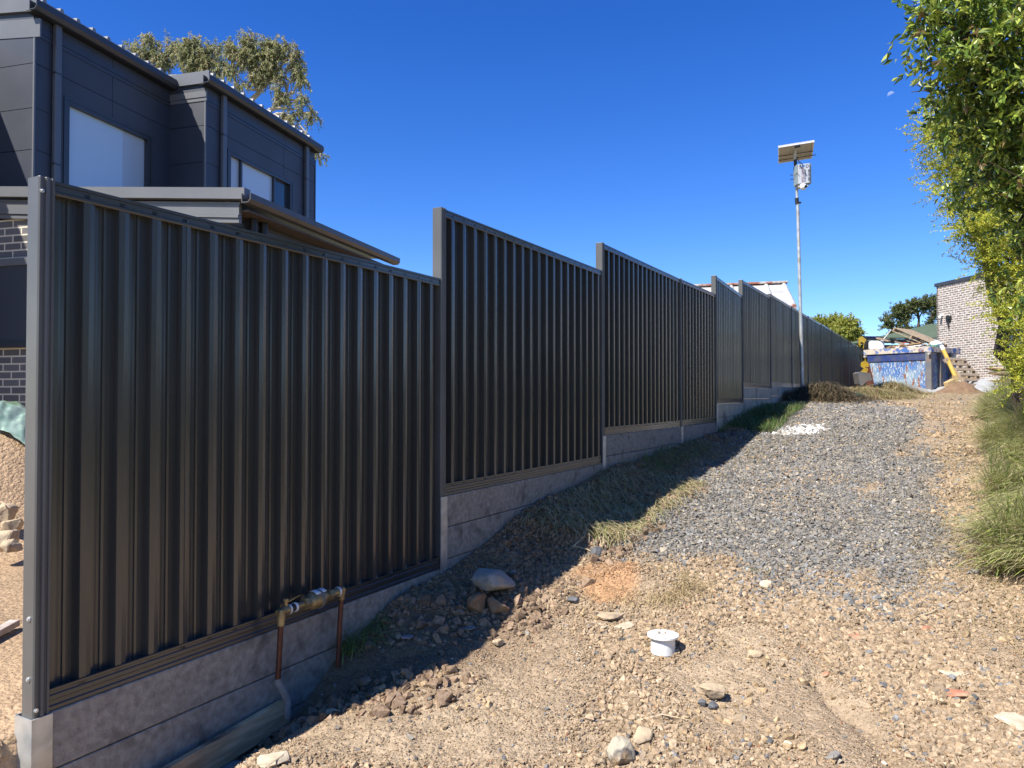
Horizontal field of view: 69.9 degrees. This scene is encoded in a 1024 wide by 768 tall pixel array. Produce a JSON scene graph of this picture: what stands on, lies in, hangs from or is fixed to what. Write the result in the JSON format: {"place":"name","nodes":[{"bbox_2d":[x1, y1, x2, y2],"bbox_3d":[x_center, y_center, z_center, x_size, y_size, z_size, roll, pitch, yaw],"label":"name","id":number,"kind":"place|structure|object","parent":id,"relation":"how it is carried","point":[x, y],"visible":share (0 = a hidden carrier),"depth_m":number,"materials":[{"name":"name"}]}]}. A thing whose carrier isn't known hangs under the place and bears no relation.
{"place":"outdoors","nodes":[
{"label":"outdoors","id":0,"kind":"place"},
{"bbox_2d":[0,392,1023,767],"bbox_3d":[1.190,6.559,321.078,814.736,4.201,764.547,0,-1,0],"label":"ground","id":1,"kind":"structure","parent":0,"point":[12,464],"depth_m":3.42,"materials":[{"name":"brown soil"}]},
{"bbox_2d":[0,501,18,522],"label":"rubble lump","id":2,"kind":"object","parent":1,"relation":"on","point":[8,511],"visible":0.91,"depth_m":5.33,"materials":[{"name":"beige stone"}]},
{"bbox_2d":[0,620,19,635],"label":"timber board","id":3,"kind":"object","parent":1,"relation":"on","point":[8,626],"visible":1,"depth_m":3.51,"materials":[{"name":"beige wood"}]},
{"bbox_2d":[0,530,19,551],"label":"rubble lump","id":4,"kind":"object","parent":1,"relation":"on","point":[8,534],"visible":0.54,"depth_m":4.85,"materials":[{"name":"beige stone"}]},
{"bbox_2d":[0,539,22,552],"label":"rubble lump","id":5,"kind":"object","parent":1,"relation":"on","point":[11,545],"visible":1,"depth_m":4.66,"materials":[{"name":"beige stone"}]},
{"bbox_2d":[0,401,24,443],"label":"tarpaulin","id":6,"kind":"object","parent":1,"relation":"on","point":[12,417],"visible":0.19,"depth_m":6.30,"materials":[{"name":"plastic"}]},
{"bbox_2d":[1,519,23,535],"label":"rubble lump","id":7,"kind":"object","parent":1,"relation":"on","point":[15,524],"visible":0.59,"depth_m":5.05,"materials":[{"name":"beige stone"}]},
{"bbox_2d":[0,0,399,405],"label":"house","id":8,"kind":"structure","parent":1,"relation":"on","point":[84,106],"depth_m":9.46,"materials":[{"name":"black"}]},
{"bbox_2d":[63,95,152,186],"bbox_3d":[-5.436,-2.908,9.869,0.092,1.370,1.490,0,-1,15],"label":"window","id":9,"kind":"structure","parent":8,"relation":"in","point":[100,150],"depth_m":9.78,"materials":[{"name":"metal"}]},
{"bbox_2d":[227,148,293,210],"bbox_3d":[-4.166,-2.947,12.131,0.092,1.330,1.815,0,-1,15],"label":"window","id":10,"kind":"structure","parent":8,"relation":"in","point":[242,171],"depth_m":12.12,"materials":[{"name":"metal"}]},
{"bbox_2d":[162,698,288,767],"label":"timber board","id":11,"kind":"object","parent":1,"relation":"on","point":[222,749],"visible":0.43,"depth_m":3.07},
{"bbox_2d":[122,27,330,166],"bbox_3d":[-10.026,-5.485,24.868,8.217,14.331,1.872,0,-1,21],"label":"gum tree","id":12,"kind":"object","parent":1,"relation":"on","point":[193,54],"visible":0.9,"depth_m":24.20,"materials":[{"name":"green plant"}]},
{"bbox_2d":[221,759,241,767],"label":"rock","id":13,"kind":"object","parent":1,"relation":"on","point":[231,764],"visible":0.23,"depth_m":3.04,"materials":[{"name":"grey stone"}]},
{"bbox_2d":[256,751,289,767],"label":"rock","id":14,"kind":"object","parent":1,"relation":"on","point":[270,759],"visible":1,"depth_m":2.67,"materials":[{"name":"beige stone"}]},
{"bbox_2d":[274,586,345,718],"bbox_3d":[-0.938,1.234,3.445,0.094,0.523,0.431,0,-1,25],"label":"water valve","id":15,"kind":"object","parent":1,"relation":"on","point":[319,598],"visible":1,"depth_m":3.37,"materials":[{"name":"orange metal"}]},
{"bbox_2d":[326,708,339,715],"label":"rock","id":16,"kind":"object","parent":1,"relation":"on","point":[329,711],"visible":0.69,"depth_m":3.14,"materials":[{"name":"grey stone"}]},
{"bbox_2d":[325,620,387,664],"bbox_3d":[-0.851,1.283,3.728,0.447,0.250,0.362,0,-1,0],"label":"grass tuft","id":17,"kind":"object","parent":1,"relation":"on","point":[350,646],"visible":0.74,"depth_m":3.72,"materials":[{"name":"green plant"}]},
{"bbox_2d":[346,610,402,651],"bbox_3d":[-0.736,1.294,3.859,0.340,0.142,0.409,0,-1,-12],"label":"weed","id":18,"kind":"object","parent":1,"relation":"on","point":[369,628],"visible":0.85,"depth_m":3.84,"materials":[{"name":"green plant"}]},
{"bbox_2d":[14,386,794,767],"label":"retaining wall","id":19,"kind":"structure","parent":1,"relation":"on","point":[162,718],"depth_m":3.20,"materials":[{"name":"grey concrete"}]},
{"bbox_2d":[22,176,865,719],"bbox_3d":[7.060,-0.173,17.721,0.245,3.164,35.114,-1,-1,30],"label":"metal fence","id":20,"kind":"object","parent":19,"relation":"on","point":[234,434],"visible":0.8,"depth_m":3.43,"materials":[{"name":"grey metal"}]},
{"bbox_2d":[400,635,413,638],"bbox_3d":[-0.543,1.308,3.779,0.072,0.019,0.084,0,-1,0],"label":"shard","id":21,"kind":"object","parent":1,"relation":"on","point":[406,636],"visible":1,"depth_m":3.78,"materials":[{"name":"grey"}]},
{"bbox_2d":[460,625,475,630],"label":"rock","id":22,"kind":"object","parent":1,"relation":"on","point":[470,628],"visible":0.87,"depth_m":3.90,"materials":[{"name":"grey stone"}]},
{"bbox_2d":[243,465,710,760],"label":"soil lumps","id":23,"kind":"object","parent":1,"relation":"on","point":[397,699],"visible":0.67,"depth_m":3.94,"materials":[{"name":"brown soil"}]},
{"bbox_2d":[467,592,487,612],"bbox_3d":[-0.200,1.216,4.086,0.097,0.116,0.186,0,-1,23],"label":"rock","id":24,"kind":"object","parent":1,"relation":"on","point":[475,601],"visible":1,"depth_m":4.03,"materials":[{"name":"brown stone"}]},
{"bbox_2d":[471,568,514,591],"bbox_3d":[-0.112,1.135,4.251,0.214,0.128,0.244,-1,-1,33],"label":"rock","id":25,"kind":"object","parent":1,"relation":"on","point":[486,579],"visible":1,"depth_m":4.17,"materials":[{"name":"grey stone"}]},
{"bbox_2d":[477,585,509,613],"bbox_3d":[-0.107,1.189,4.089,0.190,0.190,0.130,0,-1,0],"label":"rock","id":26,"kind":"object","parent":1,"relation":"on","point":[496,606],"visible":1,"depth_m":4.04,"materials":[{"name":"stone"}]},
{"bbox_2d":[492,639,503,645],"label":"rock","id":27,"kind":"object","parent":1,"relation":"on","point":[498,642],"visible":1,"depth_m":3.74,"materials":[{"name":"beige stone"}]},
{"bbox_2d":[567,596,579,602],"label":"rock","id":28,"kind":"object","parent":1,"relation":"on","point":[573,599],"visible":1,"depth_m":4.29,"materials":[{"name":"grey stone"}]},
{"bbox_2d":[573,513,601,546],"bbox_3d":[0.586,1.081,5.439,0.053,0.147,0.650,0,-1,25],"label":"twig","id":29,"kind":"object","parent":1,"relation":"on","point":[577,542],"visible":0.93,"depth_m":5.24,"materials":[{"name":"beige wood"}]},
{"bbox_2d":[590,546,601,555],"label":"rock","id":30,"kind":"object","parent":1,"relation":"on","point":[596,550],"visible":0.79,"depth_m":5.07,"materials":[{"name":"grey stone"}]},
{"bbox_2d":[509,466,710,548],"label":"dry grass","id":31,"kind":"structure","parent":1,"relation":"on","point":[622,518],"depth_m":5.93,"materials":[{"name":"plant"}]},
{"bbox_2d":[597,612,625,619],"bbox_3d":[0.562,1.304,4.111,0.173,0.031,0.121,0,-1,0],"label":"rock","id":32,"kind":"object","parent":1,"relation":"on","point":[609,615],"visible":1,"depth_m":4.08,"materials":[{"name":"beige stone"}]},
{"bbox_2d":[606,734,635,766],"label":"rock","id":33,"kind":"object","parent":1,"relation":"on","point":[620,750],"visible":0.89,"depth_m":2.74,"materials":[{"name":"beige stone"}]},
{"bbox_2d":[614,611,640,629],"bbox_3d":[0.628,1.298,4.037,0.155,0.098,0.212,-1,-1,28],"label":"rock","id":34,"kind":"object","parent":1,"relation":"on","point":[627,625],"visible":0.87,"depth_m":3.97,"materials":[{"name":"beige stone"}]},
{"bbox_2d":[245,392,1023,767],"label":"gravel","id":35,"kind":"structure","parent":1,"relation":"on","point":[833,424],"depth_m":6.33,"materials":[{"name":"grey gravel"}]},
{"bbox_2d":[554,556,722,611],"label":"dry grass","id":36,"kind":"structure","parent":1,"relation":"on","point":[685,586],"depth_m":4.33,"materials":[{"name":"beige plant"}]},
{"bbox_2d":[632,726,652,744],"bbox_3d":[0.515,1.390,2.876,0.073,0.065,0.085,-1,-1,30],"label":"rock","id":37,"kind":"object","parent":1,"relation":"on","point":[643,735],"visible":0.98,"depth_m":2.87,"materials":[{"name":"beige stone"}]},
{"bbox_2d":[647,629,678,656],"bbox_3d":[0.757,1.365,3.670,0.156,0.223,0.156,0,-1,0],"label":"pvc pipe stub","id":38,"kind":"object","parent":1,"relation":"on","point":[663,645],"visible":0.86,"depth_m":3.62,"materials":[{"name":"white plastic"}]},
{"bbox_2d":[596,438,731,491],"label":"dry grass","id":39,"kind":"structure","parent":1,"relation":"on","point":[696,459],"depth_m":7.88,"materials":[{"name":"plant"}]},
{"bbox_2d":[640,714,688,720],"bbox_3d":[0.629,1.385,3.033,0.208,0.028,0.030,0,-1,7],"label":"twig","id":40,"kind":"object","parent":1,"relation":"on","point":[664,715],"visible":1,"depth_m":3.03,"materials":[{"name":"beige wood"}]},
{"bbox_2d":[622,436,712,472],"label":"grass","id":41,"kind":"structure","parent":1,"relation":"on","point":[666,459],"depth_m":7.88,"materials":[{"name":"green plant"}]},
{"bbox_2d":[349,585,1023,767],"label":"soil lumps","id":42,"kind":"object","parent":1,"relation":"on","point":[801,680],"visible":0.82,"depth_m":3.27,"materials":[{"name":"brown soil"}]},
{"bbox_2d":[697,698,705,706],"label":"rock","id":43,"kind":"object","parent":1,"relation":"on","point":[701,702],"visible":1,"depth_m":3.16,"materials":[{"name":"grey stone"}]},
{"bbox_2d":[699,682,725,698],"bbox_3d":[0.881,1.351,3.223,0.112,0.058,0.092,0,-1,11],"label":"rock","id":44,"kind":"object","parent":1,"relation":"on","point":[710,690],"visible":1,"depth_m":3.19,"materials":[{"name":"beige stone"}]},
{"bbox_2d":[708,700,717,709],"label":"rock","id":45,"kind":"object","parent":1,"relation":"on","point":[712,705],"visible":0.99,"depth_m":3.14,"materials":[{"name":"grey stone"}]},
{"bbox_2d":[694,281,796,398],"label":"shed","id":46,"kind":"structure","parent":1,"relation":"on","point":[779,290],"depth_m":23.64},
{"bbox_2d":[689,430,805,475],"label":"dry grass","id":47,"kind":"structure","parent":1,"relation":"on","point":[746,450],"depth_m":8.85,"materials":[{"name":"beige plant"}]},
{"bbox_2d":[747,650,762,658],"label":"rock","id":48,"kind":"object","parent":1,"relation":"on","point":[756,654],"visible":0.95,"depth_m":3.57,"materials":[{"name":"beige stone"}]},
{"bbox_2d":[715,400,807,431],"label":"grass","id":49,"kind":"structure","parent":1,"relation":"on","point":[772,416],"depth_m":11.51,"materials":[{"name":"green plant"}]},
{"bbox_2d":[759,580,770,587],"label":"rock","id":50,"kind":"object","parent":1,"relation":"on","point":[764,583],"visible":0.96,"depth_m":4.48,"materials":[{"name":"beige stone"}]},
{"bbox_2d":[826,751,840,759],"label":"rock","id":51,"kind":"object","parent":1,"relation":"on","point":[833,755],"visible":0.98,"depth_m":2.72,"materials":[{"name":"grey stone"}]},
{"bbox_2d":[810,310,867,347],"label":"tree","id":52,"kind":"object","parent":1,"relation":"on","point":[848,329],"visible":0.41,"depth_m":40.85,"materials":[{"name":"green plant"}]},
{"bbox_2d":[778,380,909,404],"bbox_3d":[6.685,0.345,15.340,3.456,0.852,2.756,0,-1,12],"label":"cut grass heap","id":53,"kind":"object","parent":1,"relation":"on","point":[824,390],"visible":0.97,"depth_m":15.12,"materials":[{"name":"brown plant"}]},
{"bbox_2d":[778,140,815,386],"bbox_3d":[6.264,-2.511,16.075,0.902,5.440,0.745,0,-1,10],"label":"solar camera pole","id":54,"kind":"object","parent":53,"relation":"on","point":[795,153],"visible":1,"depth_m":16.00,"materials":[{"name":"metal"}]},
{"bbox_2d":[843,633,863,639],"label":"rock","id":55,"kind":"object","parent":1,"relation":"on","point":[858,637],"visible":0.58,"depth_m":3.78,"materials":[{"name":"beige stone"}]},
{"bbox_2d":[866,362,873,386],"bbox_3d":[17.523,-0.362,34.322,2.638,1.760,0.090,0,-1,9],"label":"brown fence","id":56,"kind":"object","parent":1,"relation":"on","point":[869,383],"visible":0.01,"depth_m":34.40,"materials":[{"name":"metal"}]},
{"bbox_2d":[853,336,889,386],"bbox_3d":[10.913,-0.682,22.404,1.266,1.613,0.636,0,-1,-24],"label":"excavator","id":57,"kind":"object","parent":1,"relation":"on","point":[862,377],"visible":0.91,"depth_m":22.21,"materials":[{"name":"yellow paint"}]},
{"bbox_2d":[809,385,936,400],"bbox_3d":[7.854,0.353,16.573,3.649,0.640,2.506,0,-1,0],"label":"cut grass heap","id":58,"kind":"object","parent":1,"relation":"on","point":[882,393],"visible":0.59,"depth_m":16.22,"materials":[{"name":"plant"}]},
{"bbox_2d":[786,392,985,409],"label":"dry grass","id":59,"kind":"structure","parent":1,"relation":"on","point":[928,399],"depth_m":15.57,"materials":[{"name":"beige plant"}]},
{"bbox_2d":[852,324,936,349],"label":"tiled house","id":60,"kind":"structure","parent":1,"relation":"on","point":[929,330],"depth_m":35.28,"materials":[{"name":"green tile"}]},
{"bbox_2d":[863,379,942,395],"bbox_3d":[9.390,0.119,18.317,2.337,0.468,2.212,-1,-1,41],"label":"cut grass heap","id":61,"kind":"object","parent":1,"relation":"on","point":[893,385],"visible":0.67,"depth_m":18.03,"materials":[{"name":"beige plant"}]},
{"bbox_2d":[877,293,936,344],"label":"spreading tree","id":62,"kind":"object","parent":1,"relation":"on","point":[902,312],"visible":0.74,"depth_m":45.94,"materials":[{"name":"green plant"}]},
{"bbox_2d":[863,346,959,389],"bbox_3d":[11.560,-0.393,21.234,1.790,1.230,1.920,1,-1,-35],"label":"skip bin","id":63,"kind":"object","parent":1,"relation":"on","point":[925,367],"visible":0.91,"depth_m":20.58,"materials":[{"name":"blue metal"}]},
{"bbox_2d":[876,344,946,348],"bbox_3d":[11.604,-1.013,21.272,1.607,0.310,1.816,1,-1,-35],"label":"rubble","id":64,"kind":"object","parent":63,"relation":"in","point":[900,346],"visible":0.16,"depth_m":20.92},
{"bbox_2d":[868,340,883,349],"bbox_3d":[10.856,-1.149,21.824,0.479,0.330,0.371,-1,-1,36],"label":"plastic container","id":65,"kind":"object","parent":64,"relation":"on","point":[872,345],"visible":0.69,"depth_m":21.67,"materials":[{"name":"white plastic"}]},
{"bbox_2d":[887,342,921,347],"bbox_3d":[11.274,-1.111,21.073,0.140,0.113,0.932,1,-1,-41],"label":"plank","id":66,"kind":"object","parent":64,"relation":"on","point":[908,344],"visible":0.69,"depth_m":20.90,"materials":[{"name":"brown wood"}]},
{"bbox_2d":[892,327,947,346],"bbox_3d":[11.857,-1.347,21.307,1.002,0.634,1.096,1,-1,-35],"label":"pallet","id":67,"kind":"object","parent":64,"relation":"on","point":[913,335],"visible":0.77,"depth_m":21.26,"materials":[{"name":"brown wood"}]},
{"bbox_2d":[929,340,942,345],"bbox_3d":[11.877,-1.113,20.524,0.302,0.214,0.305,0,-1,-16],"label":"plastic bag","id":68,"kind":"object","parent":64,"relation":"on","point":[937,343],"visible":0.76,"depth_m":20.43,"materials":[{"name":"white plastic"}]},
{"bbox_2d":[922,626,931,631],"bbox_3d":[2.226,1.315,3.932,0.058,0.031,0.064,0,-1,16],"label":"shard","id":69,"kind":"object","parent":1,"relation":"on","point":[926,628],"visible":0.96,"depth_m":3.94,"materials":[{"name":"ceramic"}]},
{"bbox_2d":[893,580,976,622],"bbox_3d":[2.536,1.281,4.301,1.142,0.068,0.078,1,-1,-37],"label":"twig","id":70,"kind":"object","parent":1,"relation":"on","point":[939,607],"visible":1,"depth_m":4.16,"materials":[{"name":"beige wood"}]},
{"bbox_2d":[850,404,1023,685],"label":"dry grass","id":71,"kind":"structure","parent":1,"relation":"on","point":[960,541],"depth_m":5.23,"materials":[{"name":"beige plant"}]},
{"bbox_2d":[880,0,1023,323],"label":"broadleaf tree","id":72,"kind":"object","parent":1,"relation":"on","point":[987,61],"visible":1,"depth_m":4.80,"materials":[{"name":"green plant"}]},
{"bbox_2d":[938,670,968,675],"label":"rock","id":73,"kind":"object","parent":1,"relation":"on","point":[959,672],"visible":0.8,"depth_m":3.43,"materials":[{"name":"beige stone"}]},
{"bbox_2d":[947,688,969,696],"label":"rock","id":74,"kind":"object","parent":1,"relation":"on","point":[959,693],"visible":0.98,"depth_m":3.21,"materials":[{"name":"orange stone"}]},
{"bbox_2d":[935,381,983,393],"bbox_3d":[11.550,0.128,18.901,1.650,0.398,1.200,0,-1,0],"label":"sand pile","id":75,"kind":"object","parent":1,"relation":"on","point":[959,387],"visible":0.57,"depth_m":18.68,"materials":[{"name":"beige sand"}]},
{"bbox_2d":[943,379,955,386],"bbox_3d":[11.543,-0.029,19.314,0.297,0.216,0.140,0,-1,-22],"label":"timber block","id":76,"kind":"object","parent":75,"relation":"on","point":[948,382],"depth_m":19.28,"materials":[{"name":"yellow wood"}]},
{"bbox_2d":[899,82,1023,417],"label":"feathery tree","id":77,"kind":"object","parent":1,"relation":"on","point":[1011,358],"visible":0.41,"depth_m":8.07,"materials":[{"name":"green plant"}]},
{"bbox_2d":[943,357,980,385],"bbox_3d":[12.490,-0.223,20.063,1.105,1.017,0.808,1,-1,-35],"label":"pallet","id":78,"kind":"object","parent":1,"relation":"on","point":[965,375],"visible":0.59,"depth_m":20.09,"materials":[{"name":"brown wood"}]},
{"bbox_2d":[940,345,956,375],"bbox_3d":[11.927,-0.605,19.999,0.110,0.966,0.662,0,-1,-4],"label":"yellow post","id":79,"kind":"object","parent":78,"relation":"on","point":[949,364],"visible":0.85,"depth_m":19.97,"materials":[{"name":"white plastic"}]},
{"bbox_2d":[952,375,958,382],"bbox_3d":[11.861,-0.134,19.606,0.111,0.190,0.465,0,-1,21],"label":"timber block","id":80,"kind":"object","parent":78,"relation":"on","point":[956,377],"depth_m":19.41,"materials":[{"name":"yellow wood"}]},
{"bbox_2d":[933,377,1000,391],"bbox_3d":[13.100,-0.132,20.206,4.500,0.908,2.700,0,-1,0],"label":"aggregate pile","id":81,"kind":"object","parent":1,"relation":"on","point":[978,385],"visible":0.13,"depth_m":19.80,"materials":[{"name":"grey gravel"}]},
{"bbox_2d":[970,569,980,574],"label":"rock","id":82,"kind":"object","parent":1,"relation":"on","point":[977,571],"visible":0.86,"depth_m":4.84,"materials":[{"name":"beige stone"}]},
{"bbox_2d":[929,366,1023,579],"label":"bank grass","id":83,"kind":"structure","parent":1,"relation":"on","point":[1010,430],"depth_m":6.36,"materials":[{"name":"green plant"}]},
{"bbox_2d":[934,264,1023,381],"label":"brick building","id":84,"kind":"structure","parent":1,"relation":"on","point":[965,337],"depth_m":27.41,"materials":[{"name":"brick"}]},
{"bbox_2d":[946,315,951,327],"bbox_3d":[16.886,-2.412,28.337,0.100,0.481,0.260,0,-1,-7],"label":"floodlight","id":85,"kind":"object","parent":84,"relation":"attached to","point":[948,317],"visible":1,"depth_m":28.32,"materials":[{"name":"black plastic"}]},
{"bbox_2d":[983,656,1004,698],"bbox_3d":[2.219,1.351,3.392,0.029,0.065,0.426,0,-1,23],"label":"twig","id":86,"kind":"object","parent":1,"relation":"on","point":[988,674],"visible":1,"depth_m":3.37,"materials":[{"name":"beige wood"}]},
{"bbox_2d":[994,712,1023,731],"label":"rock","id":87,"kind":"object","parent":1,"relation":"on","point":[1010,719],"visible":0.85,"depth_m":2.97,"materials":[{"name":"beige stone"}]},
{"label":"stone slab","id":88,"kind":"object","parent":1,"relation":"on","visible":0},
{"bbox_2d":[988,371,1008,375],"bbox_3d":[11.309,-0.237,16.509,1.076,0.104,0.615,0,-1,0],"label":"stone slab","id":89,"kind":"object","parent":88,"relation":"on","point":[995,373],"depth_m":16.43,"materials":[{"name":"beige stone"}]},
{"bbox_2d":[985,367,1005,370],"bbox_3d":[11.034,-0.331,16.501,0.621,0.106,0.542,0,-1,0],"label":"stone slab","id":90,"kind":"object","parent":89,"relation":"on","point":[994,368],"depth_m":16.36,"materials":[{"name":"beige stone"}]},
{"bbox_2d":[47,0,1022,344],"label":"sky","id":91,"kind":"structure","parent":0,"point":[651,131],"materials":[{"name":"blue"}]}
]}

